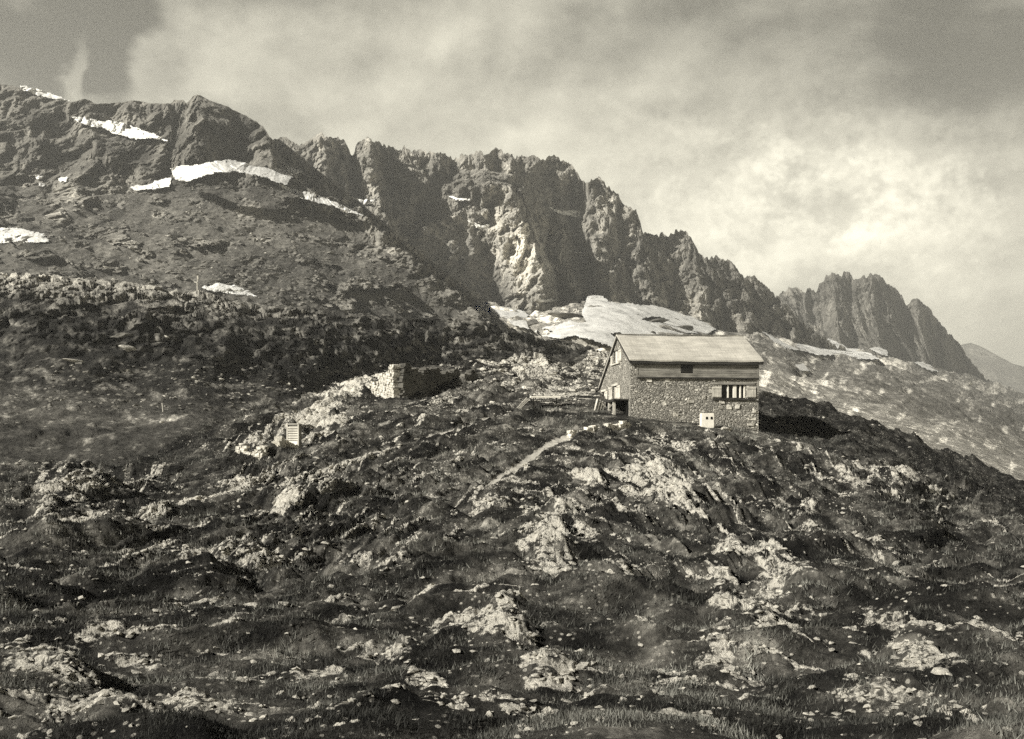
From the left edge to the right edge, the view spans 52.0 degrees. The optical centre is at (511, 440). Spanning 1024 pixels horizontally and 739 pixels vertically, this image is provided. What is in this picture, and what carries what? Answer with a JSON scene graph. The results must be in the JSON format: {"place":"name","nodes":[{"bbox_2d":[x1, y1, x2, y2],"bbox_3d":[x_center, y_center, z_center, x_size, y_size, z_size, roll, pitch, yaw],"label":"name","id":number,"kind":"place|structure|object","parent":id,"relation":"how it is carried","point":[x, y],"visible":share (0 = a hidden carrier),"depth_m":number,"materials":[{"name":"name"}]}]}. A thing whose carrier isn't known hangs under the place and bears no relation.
{"place":"outdoors","nodes":[
{"label":"outdoors","id":0,"kind":"place"},
{"bbox_2d":[0,272,602,466],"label":"hillside","id":1,"kind":"structure","parent":0,"point":[47,322],"depth_m":160.89,"materials":[{"name":"grey stone"}]},
{"bbox_2d":[63,358,83,362],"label":"boulder","id":2,"kind":"object","parent":1,"relation":"on","point":[71,360],"visible":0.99,"depth_m":144.97,"materials":[{"name":"stone"}]},
{"bbox_2d":[109,332,132,339],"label":"boulder","id":3,"kind":"object","parent":1,"relation":"on","point":[123,335],"visible":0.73,"depth_m":157.67,"materials":[{"name":"grey stone"}]},
{"bbox_2d":[118,345,135,351],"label":"boulder","id":4,"kind":"object","parent":1,"relation":"on","point":[127,348],"visible":1,"depth_m":153.62,"materials":[{"name":"stone"}]},
{"bbox_2d":[32,358,432,410],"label":"rubble","id":5,"kind":"object","parent":1,"relation":"on","point":[121,400],"visible":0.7,"depth_m":143.83,"materials":[{"name":"grey stone"}]},
{"bbox_2d":[0,84,850,351],"bbox_3d":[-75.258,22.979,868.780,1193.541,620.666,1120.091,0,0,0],"label":"mountain","id":6,"kind":"structure","parent":0,"point":[517,254],"depth_m":680.50,"materials":[{"name":"grey stone"}]},
{"bbox_2d":[0,227,48,242],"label":"snow patch","id":7,"kind":"object","parent":6,"relation":"on","point":[22,234],"visible":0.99,"depth_m":479.24,"materials":[{"name":"white snow"}]},
{"bbox_2d":[20,85,68,100],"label":"snow patch","id":8,"kind":"object","parent":6,"relation":"on","point":[37,92],"visible":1,"depth_m":727.02,"materials":[{"name":"white snow"}]},
{"bbox_2d":[58,177,67,181],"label":"snow patch","id":9,"kind":"object","parent":6,"relation":"on","point":[63,179],"visible":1,"depth_m":606.00,"materials":[{"name":"white snow"}]},
{"bbox_2d":[72,116,166,140],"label":"snow patch","id":10,"kind":"object","parent":6,"relation":"on","point":[118,128],"visible":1,"depth_m":667.70,"materials":[{"name":"white snow"}]},
{"bbox_2d":[130,178,171,189],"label":"snow patch","id":11,"kind":"object","parent":6,"relation":"on","point":[162,183],"visible":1,"depth_m":589.52,"materials":[{"name":"white snow"}]},
{"bbox_2d":[202,283,255,295],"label":"snow patch","id":12,"kind":"object","parent":6,"relation":"on","point":[217,287],"visible":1,"depth_m":413.86,"materials":[{"name":"white snow"}]},
{"bbox_2d":[170,159,302,184],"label":"snow patch","id":13,"kind":"object","parent":6,"relation":"on","point":[194,171],"visible":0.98,"depth_m":539.59,"materials":[{"name":"white snow"}]},
{"bbox_2d":[14,186,466,308],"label":"rubble","id":14,"kind":"object","parent":6,"relation":"on","point":[314,278],"visible":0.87,"depth_m":471.31,"materials":[{"name":"grey stone"}]},
{"bbox_2d":[279,184,362,214],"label":"snow patch","id":15,"kind":"object","parent":6,"relation":"on","point":[304,195],"visible":1,"depth_m":542.75,"materials":[{"name":"white snow"}]},
{"bbox_2d":[352,197,375,203],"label":"snow patch","id":16,"kind":"object","parent":6,"relation":"on","point":[365,201],"visible":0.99,"depth_m":765.00,"materials":[{"name":"white snow"}]},
{"bbox_2d":[449,196,470,200],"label":"snow patch","id":17,"kind":"object","parent":6,"relation":"on","point":[459,199],"visible":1,"depth_m":838.53,"materials":[{"name":"white snow"}]},
{"bbox_2d":[468,220,489,228],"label":"snow patch","id":18,"kind":"object","parent":6,"relation":"on","point":[478,226],"visible":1,"depth_m":832.52,"materials":[{"name":"white snow"}]},
{"bbox_2d":[537,298,557,302],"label":"snow patch","id":19,"kind":"object","parent":6,"relation":"on","point":[547,300],"visible":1,"depth_m":767.29,"materials":[{"name":"white snow"}]},
{"bbox_2d":[550,207,580,217],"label":"snow patch","id":20,"kind":"object","parent":6,"relation":"on","point":[574,213],"visible":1,"depth_m":947.39,"materials":[{"name":"grey snow"}]},
{"bbox_2d":[321,417,627,497],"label":"path","id":21,"kind":"structure","parent":0,"point":[531,457],"depth_m":62.01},
{"bbox_2d":[0,350,1023,738],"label":"ground","id":22,"kind":"structure","parent":0,"point":[446,596],"depth_m":27.96,"materials":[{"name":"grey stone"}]},
{"bbox_2d":[131,670,141,674],"bbox_3d":[-6.014,3.713,16.800,0.179,0.082,0.151,14,-7,-16],"label":"boulder","id":23,"kind":"object","parent":22,"relation":"on","point":[135,672],"visible":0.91,"depth_m":16.76,"materials":[{"name":"stone"}]},
{"bbox_2d":[208,671,221,676],"bbox_3d":[-4.812,3.781,16.994,0.245,0.085,0.137,-14,3,-42],"label":"boulder","id":24,"kind":"object","parent":22,"relation":"on","point":[213,673],"visible":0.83,"depth_m":16.97,"materials":[{"name":"stone"}]},
{"bbox_2d":[243,602,259,606],"bbox_3d":[-6.023,3.815,24.238,0.461,0.164,0.379,-3,14,-17],"label":"boulder","id":25,"kind":"object","parent":22,"relation":"on","point":[251,603],"visible":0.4,"depth_m":24.19,"materials":[{"name":"stone"}]},
{"bbox_2d":[235,436,287,458],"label":"dry stone wall","id":26,"kind":"structure","parent":22,"relation":"on","point":[260,451],"depth_m":61.65,"materials":[{"name":"stone"}]},
{"bbox_2d":[267,671,275,675],"bbox_3d":[-3.678,3.565,16.052,0.154,0.071,0.099,-4,-1,-37],"label":"boulder","id":27,"kind":"object","parent":22,"relation":"on","point":[271,673],"visible":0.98,"depth_m":16.02,"materials":[{"name":"stone"}]},
{"bbox_2d":[278,601,288,605],"bbox_3d":[-5.050,3.621,23.238,0.283,0.131,0.181,3,-10,32],"label":"boulder","id":28,"kind":"object","parent":22,"relation":"on","point":[285,604],"visible":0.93,"depth_m":23.17,"materials":[{"name":"stone"}]},
{"bbox_2d":[287,424,301,447],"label":"slatted board","id":29,"kind":"object","parent":22,"relation":"on","point":[294,436],"visible":0.85,"depth_m":66.12,"materials":[{"name":"white paint"}]},
{"bbox_2d":[368,363,483,398],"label":"stone ruin","id":30,"kind":"object","parent":22,"relation":"on","point":[405,380],"visible":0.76,"depth_m":86.06,"materials":[{"name":"stone"}]},
{"bbox_2d":[0,351,1023,738],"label":"rubble","id":31,"kind":"object","parent":22,"relation":"on","point":[100,699],"visible":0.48,"depth_m":17.03,"materials":[{"name":"stone"}]},
{"bbox_2d":[517,398,529,408],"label":"plank pile","id":32,"kind":"object","parent":22,"relation":"on","point":[521,406],"visible":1,"depth_m":80.79,"materials":[{"name":"grey wood"}]},
{"bbox_2d":[530,396,559,406],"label":"trestle table","id":33,"kind":"object","parent":22,"relation":"on","point":[533,397],"visible":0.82,"depth_m":81.14,"materials":[{"name":"white paint"}]},
{"bbox_2d":[567,421,631,437],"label":"stone edging","id":34,"kind":"object","parent":22,"relation":"on","point":[595,428],"visible":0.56,"depth_m":71.61,"materials":[{"name":"stone"}]},
{"bbox_2d":[598,334,763,430],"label":"mountain hut","id":35,"kind":"object","parent":22,"relation":"on","point":[684,378],"visible":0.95,"depth_m":77.86,"materials":[{"name":"stone"}]},
{"bbox_2d":[594,399,605,409],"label":"leaning boards","id":36,"kind":"object","parent":35,"relation":"on","point":[599,404],"visible":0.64,"depth_m":79.77,"materials":[{"name":"grey wood"}]},
{"bbox_2d":[601,389,607,398],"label":"window","id":37,"kind":"structure","parent":35,"relation":"in","point":[605,393],"depth_m":85.29,"materials":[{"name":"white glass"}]},
{"bbox_2d":[609,383,619,399],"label":"window","id":38,"kind":"structure","parent":35,"relation":"in","point":[616,387],"depth_m":82.32,"materials":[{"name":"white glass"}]},
{"bbox_2d":[610,349,621,365],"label":"window","id":39,"kind":"structure","parent":35,"relation":"in","point":[618,354],"depth_m":81.79,"materials":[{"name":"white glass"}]},
{"bbox_2d":[681,365,692,371],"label":"window","id":40,"kind":"structure","parent":35,"relation":"in","point":[684,368],"depth_m":77.47,"materials":[{"name":"black glass"}]},
{"bbox_2d":[712,382,755,399],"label":"window","id":41,"kind":"structure","parent":35,"relation":"in","point":[732,390],"depth_m":78.03,"materials":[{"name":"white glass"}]},
{"bbox_2d":[700,413,713,427],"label":"white box","id":42,"kind":"object","parent":22,"relation":"on","point":[706,420],"visible":0.88,"depth_m":75.87,"materials":[{"name":"paint"}]},
{"bbox_2d":[847,673,857,677],"bbox_3d":[4.794,3.308,14.702,0.192,0.109,0.081,6,12,1],"label":"boulder","id":43,"kind":"object","parent":22,"relation":"on","point":[852,674],"visible":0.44,"depth_m":14.69,"materials":[{"name":"stone"}]},
{"bbox_2d":[931,667,948,674],"bbox_3d":[5.486,2.942,13.432,0.219,0.088,0.188,0,0,37],"label":"boulder","id":44,"kind":"object","parent":22,"relation":"on","point":[938,670],"visible":1,"depth_m":13.39,"materials":[{"name":"stone"}]},
{"bbox_2d":[0,0,1023,365],"label":"sky","id":45,"kind":"structure","parent":0,"point":[795,143],"materials":[{"name":"grey"}]},
{"bbox_2d":[474,292,1023,479],"bbox_3d":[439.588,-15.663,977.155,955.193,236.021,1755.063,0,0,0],"label":"hillside","id":46,"kind":"structure","parent":0,"point":[964,414],"depth_m":533.83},
{"bbox_2d":[488,305,528,328],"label":"snow patch","id":47,"kind":"object","parent":46,"relation":"on","point":[519,313],"visible":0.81,"depth_m":647.36,"materials":[{"name":"white snow"}]},
{"bbox_2d":[527,320,537,326],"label":"rock outcrop","id":48,"kind":"object","parent":46,"relation":"on","point":[530,322],"visible":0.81,"depth_m":566.41,"materials":[{"name":"grey stone"}]},
{"bbox_2d":[548,312,582,318],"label":"rock outcrop","id":49,"kind":"object","parent":46,"relation":"on","point":[564,315],"visible":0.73,"depth_m":623.28,"materials":[{"name":"grey stone"}]},
{"bbox_2d":[535,289,715,346],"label":"snow patch","id":50,"kind":"object","parent":46,"relation":"on","point":[604,322],"visible":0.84,"depth_m":602.51,"materials":[{"name":"white snow"}]},
{"bbox_2d":[650,318,668,322],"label":"rock outcrop","id":51,"kind":"object","parent":46,"relation":"on","point":[661,320],"visible":0.49,"depth_m":661.96,"materials":[{"name":"grey stone"}]},
{"bbox_2d":[676,325,693,329],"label":"rock outcrop","id":52,"kind":"object","parent":46,"relation":"on","point":[688,327],"visible":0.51,"depth_m":678.65,"materials":[{"name":"grey stone"}]},
{"bbox_2d":[795,363,808,370],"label":"snow patch","id":53,"kind":"object","parent":46,"relation":"on","point":[802,367],"visible":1,"depth_m":565.83,"materials":[{"name":"white snow"}]},
{"bbox_2d":[763,332,878,359],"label":"snow patch","id":54,"kind":"object","parent":46,"relation":"on","point":[830,352],"visible":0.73,"depth_m":960.39,"materials":[{"name":"white snow"}]},
{"bbox_2d":[870,347,887,355],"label":"snow patch","id":55,"kind":"object","parent":46,"relation":"on","point":[879,350],"visible":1,"depth_m":1228.50,"materials":[{"name":"white snow"}]},
{"bbox_2d":[915,361,937,371],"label":"snow patch","id":56,"kind":"object","parent":46,"relation":"on","point":[926,366],"visible":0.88,"depth_m":1202.68,"materials":[{"name":"white snow"}]},
{"bbox_2d":[775,271,989,381],"bbox_3d":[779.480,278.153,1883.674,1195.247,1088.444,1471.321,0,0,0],"label":"mountain","id":57,"kind":"structure","parent":0,"point":[862,312],"depth_m":1570.24,"materials":[{"name":"grey stone"}]},
{"bbox_2d":[961,343,1023,393],"bbox_3d":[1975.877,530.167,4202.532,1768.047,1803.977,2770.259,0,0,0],"label":"hills","id":58,"kind":"structure","parent":0,"point":[992,367],"depth_m":3698.02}
]}

